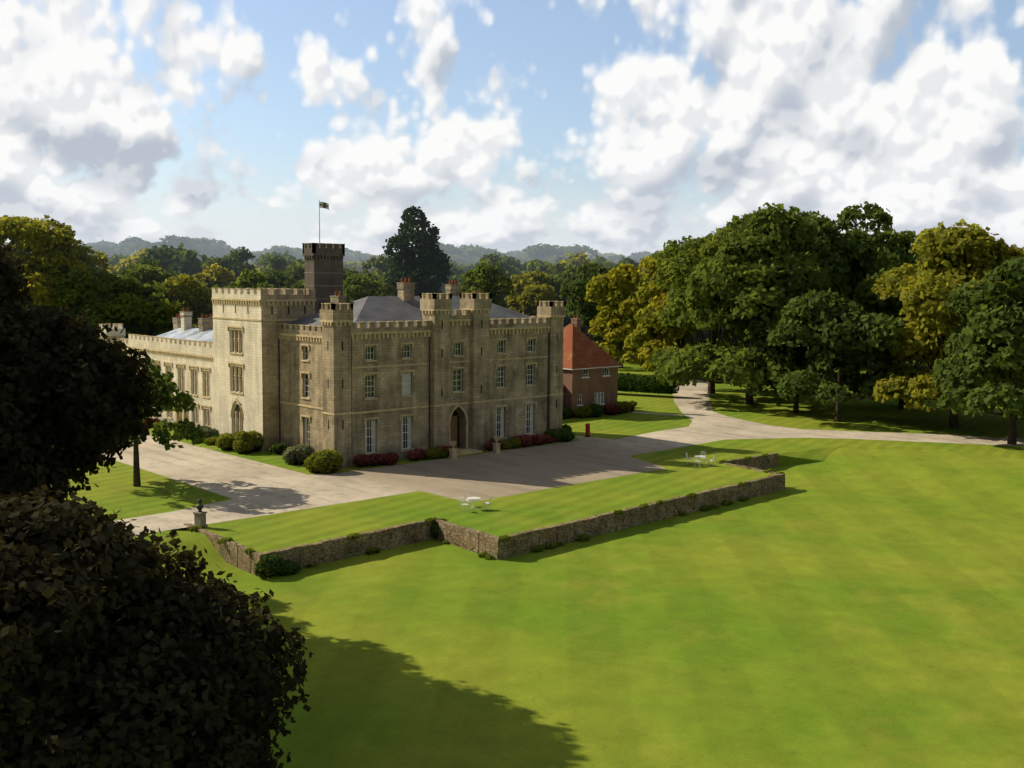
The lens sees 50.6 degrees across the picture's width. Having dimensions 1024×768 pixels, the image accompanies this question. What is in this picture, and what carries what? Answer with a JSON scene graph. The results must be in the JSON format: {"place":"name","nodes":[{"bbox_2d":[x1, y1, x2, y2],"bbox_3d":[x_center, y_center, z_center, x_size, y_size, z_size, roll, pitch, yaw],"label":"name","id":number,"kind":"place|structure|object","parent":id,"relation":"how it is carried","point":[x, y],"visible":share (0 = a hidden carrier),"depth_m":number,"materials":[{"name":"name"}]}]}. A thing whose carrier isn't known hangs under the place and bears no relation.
{"place":"outdoors","nodes":[
{"label":"outdoors","id":0,"kind":"place"},
{"bbox_2d":[0,0,1023,256],"label":"sky","id":1,"kind":"structure","parent":0,"point":[625,127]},
{"bbox_2d":[51,356,1023,552],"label":"terrace lawn","id":2,"kind":"structure","parent":0,"point":[680,474],"depth_m":97.93,"materials":[{"name":"plant"}]},
{"bbox_2d":[0,215,109,346],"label":"tree","id":3,"kind":"object","parent":2,"relation":"on","point":[55,251],"visible":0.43,"depth_m":215.52,"materials":[{"name":"green plant"}]},
{"bbox_2d":[125,353,206,486],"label":"tree","id":4,"kind":"object","parent":2,"relation":"on","point":[186,429],"visible":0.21,"depth_m":90.35,"materials":[{"name":"green plant"}]},
{"bbox_2d":[193,499,207,527],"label":"statue bust","id":5,"kind":"object","parent":2,"relation":"on","point":[199,517],"visible":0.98,"depth_m":75.82,"materials":[{"name":"stone"}]},
{"bbox_2d":[196,425,217,438],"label":"shrub","id":6,"kind":"object","parent":2,"relation":"on","point":[209,431],"visible":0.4,"depth_m":116.11,"materials":[{"name":"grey plant"}]},
{"bbox_2d":[215,431,238,449],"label":"shrub","id":7,"kind":"object","parent":2,"relation":"on","point":[224,441],"visible":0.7,"depth_m":109.61,"materials":[{"name":"green plant"}]},
{"bbox_2d":[232,430,263,453],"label":"shrub","id":8,"kind":"object","parent":2,"relation":"on","point":[245,442],"visible":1,"depth_m":108.00,"materials":[{"name":"green plant"}]},
{"bbox_2d":[268,443,286,453],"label":"shrub","id":9,"kind":"object","parent":2,"relation":"on","point":[278,448],"visible":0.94,"depth_m":107.58,"materials":[{"name":"green plant"}]},
{"bbox_2d":[285,259,304,275],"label":"forest tree","id":10,"kind":"object","parent":2,"relation":"on","point":[297,263],"visible":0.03,"depth_m":291.91,"materials":[{"name":"green plant"}]},
{"bbox_2d":[282,444,314,464],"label":"shrub","id":11,"kind":"object","parent":2,"relation":"on","point":[297,454],"visible":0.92,"depth_m":101.60,"materials":[{"name":"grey plant"}]},
{"bbox_2d":[303,449,343,473],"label":"shrub","id":12,"kind":"object","parent":2,"relation":"on","point":[326,461],"visible":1,"depth_m":97.33,"materials":[{"name":"green plant"}]},
{"bbox_2d":[98,200,565,468],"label":"castle","id":13,"kind":"structure","parent":2,"relation":"on","point":[317,363],"depth_m":109.71,"materials":[{"name":"stone"}]},
{"bbox_2d":[352,453,382,466],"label":"shrub","id":14,"kind":"object","parent":2,"relation":"on","point":[363,460],"visible":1,"depth_m":100.89,"materials":[{"name":"red plant"}]},
{"bbox_2d":[361,254,403,285],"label":"forest tree","id":15,"kind":"object","parent":2,"relation":"on","point":[381,263],"visible":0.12,"depth_m":297.29,"materials":[{"name":"green plant"}]},
{"bbox_2d":[376,452,398,464],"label":"shrub","id":16,"kind":"object","parent":2,"relation":"on","point":[390,458],"visible":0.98,"depth_m":101.88,"materials":[{"name":"red plant"}]},
{"bbox_2d":[406,448,426,460],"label":"shrub","id":17,"kind":"object","parent":2,"relation":"on","point":[417,455],"visible":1,"depth_m":104.68,"materials":[{"name":"red plant"}]},
{"bbox_2d":[425,446,447,458],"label":"shrub","id":18,"kind":"object","parent":2,"relation":"on","point":[437,453],"visible":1,"depth_m":105.82,"materials":[{"name":"green plant"}]},
{"bbox_2d":[460,491,490,510],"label":"garden table set","id":19,"kind":"object","parent":2,"relation":"on","point":[467,498],"visible":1,"depth_m":82.59,"materials":[{"name":"white metal"}]},
{"bbox_2d":[187,454,784,567],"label":"climbing plants","id":20,"kind":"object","parent":2,"relation":"on","point":[540,548],"depth_m":77.06,"materials":[{"name":"green"}]},
{"bbox_2d":[485,438,502,450],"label":"shrub","id":21,"kind":"object","parent":2,"relation":"on","point":[489,446],"visible":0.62,"depth_m":111.09,"materials":[{"name":"red plant"}]},
{"bbox_2d":[507,438,521,447],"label":"shrub","id":22,"kind":"object","parent":2,"relation":"on","point":[516,442],"visible":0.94,"depth_m":112.74,"materials":[{"name":"green plant"}]},
{"bbox_2d":[512,435,532,446],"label":"shrub","id":23,"kind":"object","parent":2,"relation":"on","point":[527,441],"visible":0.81,"depth_m":113.81,"materials":[{"name":"red plant"}]},
{"bbox_2d":[520,434,546,444],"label":"shrub","id":24,"kind":"object","parent":2,"relation":"on","point":[537,439],"visible":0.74,"depth_m":114.97,"materials":[{"name":"red plant"}]},
{"bbox_2d":[544,428,574,441],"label":"shrub","id":25,"kind":"object","parent":2,"relation":"on","point":[563,435],"visible":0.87,"depth_m":117.67,"materials":[{"name":"green plant"}]},
{"bbox_2d":[562,407,572,418],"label":"shrub","id":26,"kind":"object","parent":2,"relation":"on","point":[566,413],"visible":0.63,"depth_m":137.23,"materials":[{"name":"green plant"}]},
{"bbox_2d":[573,406,592,417],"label":"shrub","id":27,"kind":"object","parent":2,"relation":"on","point":[583,412],"visible":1,"depth_m":138.19,"materials":[{"name":"green plant"}]},
{"bbox_2d":[562,315,621,416],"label":"cottage","id":28,"kind":"structure","parent":2,"relation":"on","point":[590,371],"depth_m":141.38,"materials":[{"name":"brick"}]},
{"bbox_2d":[589,403,603,416],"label":"shrub","id":29,"kind":"object","parent":2,"relation":"on","point":[598,410],"visible":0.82,"depth_m":138.96,"materials":[{"name":"green plant"}]},
{"bbox_2d":[603,403,619,414],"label":"shrub","id":30,"kind":"object","parent":2,"relation":"on","point":[611,409],"visible":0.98,"depth_m":141.16,"materials":[{"name":"red plant"}]},
{"bbox_2d":[613,401,630,413],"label":"shrub","id":31,"kind":"object","parent":2,"relation":"on","point":[624,406],"visible":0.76,"depth_m":143.58,"materials":[{"name":"green plant"}]},
{"bbox_2d":[618,372,679,393],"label":"hedge","id":32,"kind":"object","parent":2,"relation":"on","point":[637,383],"visible":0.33,"depth_m":164.63,"materials":[{"name":"green plant"}]},
{"bbox_2d":[633,251,722,360],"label":"tree","id":33,"kind":"object","parent":2,"relation":"on","point":[659,298],"visible":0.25,"depth_m":193.71,"materials":[{"name":"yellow plant"}]},
{"bbox_2d":[649,228,755,393],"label":"tree","id":34,"kind":"object","parent":2,"relation":"on","point":[679,312],"visible":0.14,"depth_m":169.19,"materials":[{"name":"green plant"}]},
{"bbox_2d":[654,202,836,404],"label":"tree","id":35,"kind":"object","parent":2,"relation":"on","point":[738,270],"visible":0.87,"depth_m":147.20,"materials":[{"name":"green plant"}]},
{"bbox_2d":[743,310,832,412],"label":"tree","id":36,"kind":"object","parent":2,"relation":"on","point":[755,330],"visible":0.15,"depth_m":144.71,"materials":[{"name":"green plant"}]},
{"bbox_2d":[735,207,885,369],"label":"tree","id":37,"kind":"object","parent":2,"relation":"on","point":[834,254],"visible":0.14,"depth_m":166.20,"materials":[{"name":"green plant"}]},
{"bbox_2d":[766,288,910,421],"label":"tree","id":38,"kind":"object","parent":2,"relation":"on","point":[817,320],"visible":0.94,"depth_m":134.12,"materials":[{"name":"green plant"}]},
{"bbox_2d":[806,201,917,371],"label":"tree","id":39,"kind":"object","parent":2,"relation":"on","point":[848,216],"visible":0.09,"depth_m":178.11,"materials":[{"name":"green plant"}]},
{"bbox_2d":[849,229,935,363],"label":"tree","id":40,"kind":"object","parent":2,"relation":"on","point":[895,239],"visible":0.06,"depth_m":184.91,"materials":[{"name":"green plant"}]},
{"bbox_2d":[841,268,945,408],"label":"tree","id":41,"kind":"object","parent":2,"relation":"on","point":[891,305],"visible":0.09,"depth_m":148.00,"materials":[{"name":"green plant"}]},
{"bbox_2d":[862,218,1023,427],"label":"tree","id":42,"kind":"object","parent":2,"relation":"on","point":[949,259],"visible":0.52,"depth_m":128.85,"materials":[{"name":"green plant"}]},
{"bbox_2d":[929,256,1023,444],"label":"tree","id":43,"kind":"object","parent":2,"relation":"on","point":[989,337],"visible":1,"depth_m":117.29,"materials":[{"name":"green plant"}]},
{"bbox_2d":[104,377,1023,534],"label":"gravel drive","id":44,"kind":"structure","parent":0,"point":[250,488],"depth_m":99.88,"materials":[{"name":"gravel"}]},
{"bbox_2d":[448,441,457,458],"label":"urn","id":45,"kind":"object","parent":44,"relation":"on","point":[452,452],"visible":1,"depth_m":106.08,"materials":[{"name":"stone"}]},
{"bbox_2d":[492,436,500,452],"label":"urn","id":46,"kind":"object","parent":44,"relation":"on","point":[496,447],"visible":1,"depth_m":109.89,"materials":[{"name":"stone"}]},
{"bbox_2d":[122,348,1023,767],"bbox_3d":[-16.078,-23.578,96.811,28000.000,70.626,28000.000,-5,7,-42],"label":"ground","id":47,"kind":"structure","parent":0,"point":[848,608],"depth_m":57.99,"materials":[{"name":"plant"}]},
{"bbox_2d":[0,239,163,539],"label":"copper beech tree","id":48,"kind":"object","parent":47,"relation":"on","point":[78,407],"visible":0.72,"depth_m":49.52,"materials":[{"name":"brown plant"}]},
{"bbox_2d":[83,239,114,246],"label":"hill","id":49,"kind":"structure","parent":47,"relation":"on","point":[106,243],"depth_m":1259.63,"materials":[{"name":"green plant"}]},
{"bbox_2d":[51,267,152,343],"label":"tree","id":50,"kind":"object","parent":47,"relation":"on","point":[90,288],"visible":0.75,"depth_m":213.99,"materials":[{"name":"green plant"}]},
{"bbox_2d":[84,244,129,256],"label":"hill","id":51,"kind":"structure","parent":47,"relation":"on","point":[110,251],"depth_m":972.73,"materials":[{"name":"green plant"}]},
{"bbox_2d":[97,264,119,274],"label":"forest tree","id":52,"kind":"object","parent":47,"relation":"on","point":[114,268],"visible":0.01,"depth_m":281.62,"materials":[{"name":"yellow plant"}]},
{"bbox_2d":[108,253,130,264],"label":"forest tree","id":53,"kind":"object","parent":47,"relation":"on","point":[115,259],"visible":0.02,"depth_m":396.69,"materials":[{"name":"green plant"}]},
{"bbox_2d":[109,236,147,254],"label":"tree","id":54,"kind":"object","parent":47,"relation":"on","point":[129,241],"visible":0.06,"depth_m":1021.80,"materials":[{"name":"green plant"}]},
{"bbox_2d":[116,248,144,274],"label":"forest tree","id":55,"kind":"object","parent":47,"relation":"on","point":[122,263],"visible":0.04,"depth_m":318.63,"materials":[{"name":"yellow plant"}]},
{"bbox_2d":[117,263,172,285],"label":"tree","id":56,"kind":"object","parent":47,"relation":"on","point":[145,274],"visible":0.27,"depth_m":234.95,"materials":[{"name":"green plant"}]},
{"bbox_2d":[104,280,186,335],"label":"forest tree","id":57,"kind":"object","parent":47,"relation":"on","point":[165,310],"visible":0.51,"depth_m":219.93,"materials":[{"name":"green plant"}]},
{"bbox_2d":[0,484,314,767],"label":"copper beech tree","id":58,"kind":"object","parent":47,"relation":"on","point":[117,650],"visible":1,"depth_m":28.44,"materials":[{"name":"brown plant"}]},
{"bbox_2d":[126,234,194,253],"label":"tree","id":59,"kind":"object","parent":47,"relation":"on","point":[173,240],"visible":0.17,"depth_m":931.40,"materials":[{"name":"green plant"}]},
{"bbox_2d":[135,257,188,280],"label":"forest tree","id":60,"kind":"object","parent":47,"relation":"on","point":[146,262],"visible":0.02,"depth_m":245.12,"materials":[{"name":"green plant"}]},
{"bbox_2d":[136,242,207,275],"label":"forest tree","id":61,"kind":"object","parent":47,"relation":"on","point":[172,258],"visible":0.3,"depth_m":287.86,"materials":[{"name":"green plant"}]},
{"bbox_2d":[146,273,210,335],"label":"tree","id":62,"kind":"object","parent":47,"relation":"on","point":[191,292],"visible":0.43,"depth_m":229.85,"materials":[{"name":"green plant"}]},
{"bbox_2d":[192,282,219,324],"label":"forest tree","id":63,"kind":"object","parent":47,"relation":"on","point":[210,299],"visible":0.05,"depth_m":239.54,"materials":[{"name":"green plant"}]},
{"bbox_2d":[183,237,233,257],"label":"tree","id":64,"kind":"object","parent":47,"relation":"on","point":[204,244],"visible":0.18,"depth_m":987.20,"materials":[{"name":"green plant"}]},
{"bbox_2d":[192,263,240,327],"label":"tree","id":65,"kind":"object","parent":47,"relation":"on","point":[223,277],"visible":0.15,"depth_m":252.91,"materials":[{"name":"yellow plant"}]},
{"bbox_2d":[198,255,258,284],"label":"forest tree","id":66,"kind":"object","parent":47,"relation":"on","point":[205,263],"visible":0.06,"depth_m":285.25,"materials":[{"name":"green plant"}]},
{"bbox_2d":[208,246,252,258],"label":"tree","id":67,"kind":"object","parent":47,"relation":"on","point":[223,252],"visible":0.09,"depth_m":979.79,"materials":[{"name":"green plant"}]},
{"bbox_2d":[212,246,256,277],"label":"tree","id":68,"kind":"object","parent":47,"relation":"on","point":[235,259],"visible":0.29,"depth_m":287.07,"materials":[{"name":"green plant"}]},
{"bbox_2d":[224,268,272,288],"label":"forest tree","id":69,"kind":"object","parent":47,"relation":"on","point":[247,278],"visible":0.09,"depth_m":234.62,"materials":[{"name":"green plant"}]},
{"bbox_2d":[254,255,287,278],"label":"tree","id":70,"kind":"object","parent":47,"relation":"on","point":[275,261],"visible":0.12,"depth_m":299.83,"materials":[{"name":"green plant"}]},
{"bbox_2d":[259,253,295,270],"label":"forest tree","id":71,"kind":"object","parent":47,"relation":"on","point":[264,262],"visible":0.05,"depth_m":340.11,"materials":[{"name":"green plant"}]},
{"bbox_2d":[254,553,301,578],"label":"bush","id":72,"kind":"object","parent":47,"relation":"on","point":[281,568],"visible":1,"depth_m":68.18,"materials":[{"name":"green plant"}]},
{"bbox_2d":[254,250,302,267],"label":"forest tree","id":73,"kind":"object","parent":47,"relation":"on","point":[285,255],"visible":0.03,"depth_m":423.06,"materials":[{"name":"green plant"}]},
{"bbox_2d":[257,268,301,288],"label":"forest tree","id":74,"kind":"object","parent":47,"relation":"on","point":[272,279],"visible":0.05,"depth_m":247.17,"materials":[{"name":"green plant"}]},
{"bbox_2d":[269,245,303,258],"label":"tree","id":75,"kind":"object","parent":47,"relation":"on","point":[296,253],"visible":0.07,"depth_m":1000.32,"materials":[{"name":"green plant"}]},
{"bbox_2d":[271,276,304,288],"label":"forest tree","id":76,"kind":"object","parent":47,"relation":"on","point":[302,286],"visible":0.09,"depth_m":248.15,"materials":[{"name":"green plant"}]},
{"bbox_2d":[273,264,304,280],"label":"tree","id":77,"kind":"object","parent":47,"relation":"on","point":[298,272],"visible":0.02,"depth_m":262.41,"materials":[{"name":"green plant"}]},
{"bbox_2d":[344,260,362,273],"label":"forest tree","id":78,"kind":"object","parent":47,"relation":"on","point":[358,268],"visible":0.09,"depth_m":582.95,"materials":[{"name":"green plant"}]},
{"bbox_2d":[343,248,368,262],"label":"tree","id":79,"kind":"object","parent":47,"relation":"on","point":[347,257],"visible":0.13,"depth_m":1072.53,"materials":[{"name":"green plant"}]},
{"bbox_2d":[343,266,385,294],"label":"forest tree","id":80,"kind":"object","parent":47,"relation":"on","point":[346,272],"visible":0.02,"depth_m":253.01,"materials":[{"name":"green plant"}]},
{"bbox_2d":[343,273,394,302],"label":"tree","id":81,"kind":"object","parent":47,"relation":"on","point":[358,286],"visible":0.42,"depth_m":242.79,"materials":[{"name":"green plant"}]},
{"bbox_2d":[382,205,453,295],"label":"tree","id":82,"kind":"object","parent":47,"relation":"on","point":[427,262],"visible":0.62,"depth_m":258.16,"materials":[{"name":"green plant"}]},
{"bbox_2d":[417,243,480,265],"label":"tree","id":83,"kind":"object","parent":47,"relation":"on","point":[462,257],"visible":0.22,"depth_m":907.85,"materials":[{"name":"green plant"}]},
{"bbox_2d":[439,253,463,292],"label":"forest tree","id":84,"kind":"object","parent":47,"relation":"on","point":[455,270],"visible":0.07,"depth_m":346.47,"materials":[{"name":"green plant"}]},
{"bbox_2d":[443,273,475,292],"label":"forest tree","id":85,"kind":"object","parent":47,"relation":"on","point":[459,280],"visible":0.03,"depth_m":276.61,"materials":[{"name":"green plant"}]},
{"bbox_2d":[455,244,497,257],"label":"tree","id":86,"kind":"object","parent":47,"relation":"on","point":[472,250],"visible":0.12,"depth_m":938.46,"materials":[{"name":"green plant"}]},
{"bbox_2d":[183,453,784,576],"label":"retaining wall","id":87,"kind":"structure","parent":47,"relation":"on","point":[231,552],"depth_m":76.72,"materials":[{"name":"stone"}]},
{"bbox_2d":[430,518,448,538],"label":"ivy","id":88,"kind":"object","parent":87,"relation":"attached to","point":[433,533],"visible":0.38,"depth_m":78.30,"materials":[{"name":"green plant"}]},
{"bbox_2d":[460,263,514,308],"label":"tree","id":89,"kind":"object","parent":47,"relation":"on","point":[495,282],"visible":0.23,"depth_m":237.95,"materials":[{"name":"green plant"}]},
{"bbox_2d":[475,252,520,276],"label":"forest tree","id":90,"kind":"object","parent":47,"relation":"on","point":[510,269],"visible":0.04,"depth_m":321.02,"materials":[{"name":"green plant"}]},
{"bbox_2d":[474,254,523,271],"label":"forest tree","id":91,"kind":"object","parent":47,"relation":"on","point":[511,260],"visible":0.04,"depth_m":352.84,"materials":[{"name":"green plant"}]},
{"bbox_2d":[474,258,537,309],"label":"forest tree","id":92,"kind":"object","parent":47,"relation":"on","point":[497,264],"visible":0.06,"depth_m":268.23,"materials":[{"name":"green plant"}]},
{"bbox_2d":[504,270,557,317],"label":"tree","id":93,"kind":"object","parent":47,"relation":"on","point":[528,290],"visible":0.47,"depth_m":246.01,"materials":[{"name":"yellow plant"}]},
{"bbox_2d":[516,259,558,298],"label":"forest tree","id":94,"kind":"object","parent":47,"relation":"on","point":[531,266],"visible":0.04,"depth_m":310.65,"materials":[{"name":"green plant"}]},
{"bbox_2d":[517,243,590,264],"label":"tree","id":95,"kind":"object","parent":47,"relation":"on","point":[549,253],"visible":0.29,"depth_m":886.48,"materials":[{"name":"green plant"}]},
{"bbox_2d":[547,262,568,277],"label":"forest tree","id":96,"kind":"object","parent":47,"relation":"on","point":[557,268],"visible":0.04,"depth_m":291.19,"materials":[{"name":"green plant"}]},
{"bbox_2d":[545,264,582,325],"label":"tree","id":97,"kind":"object","parent":47,"relation":"on","point":[557,281],"visible":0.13,"depth_m":254.73,"materials":[{"name":"green plant"}]},
{"bbox_2d":[559,251,592,266],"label":"forest tree","id":98,"kind":"object","parent":47,"relation":"on","point":[578,259],"visible":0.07,"depth_m":333.50,"materials":[{"name":"yellow plant"}]},
{"bbox_2d":[556,244,597,257],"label":"tree","id":99,"kind":"object","parent":47,"relation":"on","point":[577,247],"visible":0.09,"depth_m":912.88,"materials":[{"name":"green plant"}]},
{"bbox_2d":[558,262,613,342],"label":"tree","id":100,"kind":"object","parent":47,"relation":"on","point":[586,311],"visible":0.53,"depth_m":233.17,"materials":[{"name":"green plant"}]},
{"bbox_2d":[585,252,625,261],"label":"tree","id":101,"kind":"object","parent":47,"relation":"on","point":[605,255],"visible":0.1,"depth_m":1376.87,"materials":[{"name":"green plant"}]},
{"bbox_2d":[584,263,653,367],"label":"tree","id":102,"kind":"object","parent":47,"relation":"on","point":[604,291],"visible":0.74,"depth_m":214.40,"materials":[{"name":"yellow plant"}]},
{"bbox_2d":[615,256,639,270],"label":"forest tree","id":103,"kind":"object","parent":47,"relation":"on","point":[627,260],"visible":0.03,"depth_m":317.35,"materials":[{"name":"green plant"}]},
{"bbox_2d":[629,250,658,262],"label":"hill","id":104,"kind":"structure","parent":47,"relation":"on","point":[637,256],"depth_m":1172.85,"materials":[{"name":"green plant"}]},
{"bbox_2d":[620,306,676,373],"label":"tree","id":105,"kind":"object","parent":47,"relation":"on","point":[639,336],"visible":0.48,"depth_m":196.11,"materials":[{"name":"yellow plant"}]},
{"bbox_2d":[608,275,697,348],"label":"tree","id":106,"kind":"object","parent":47,"relation":"on","point":[690,341],"visible":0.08,"depth_m":226.06,"materials":[{"name":"green plant"}]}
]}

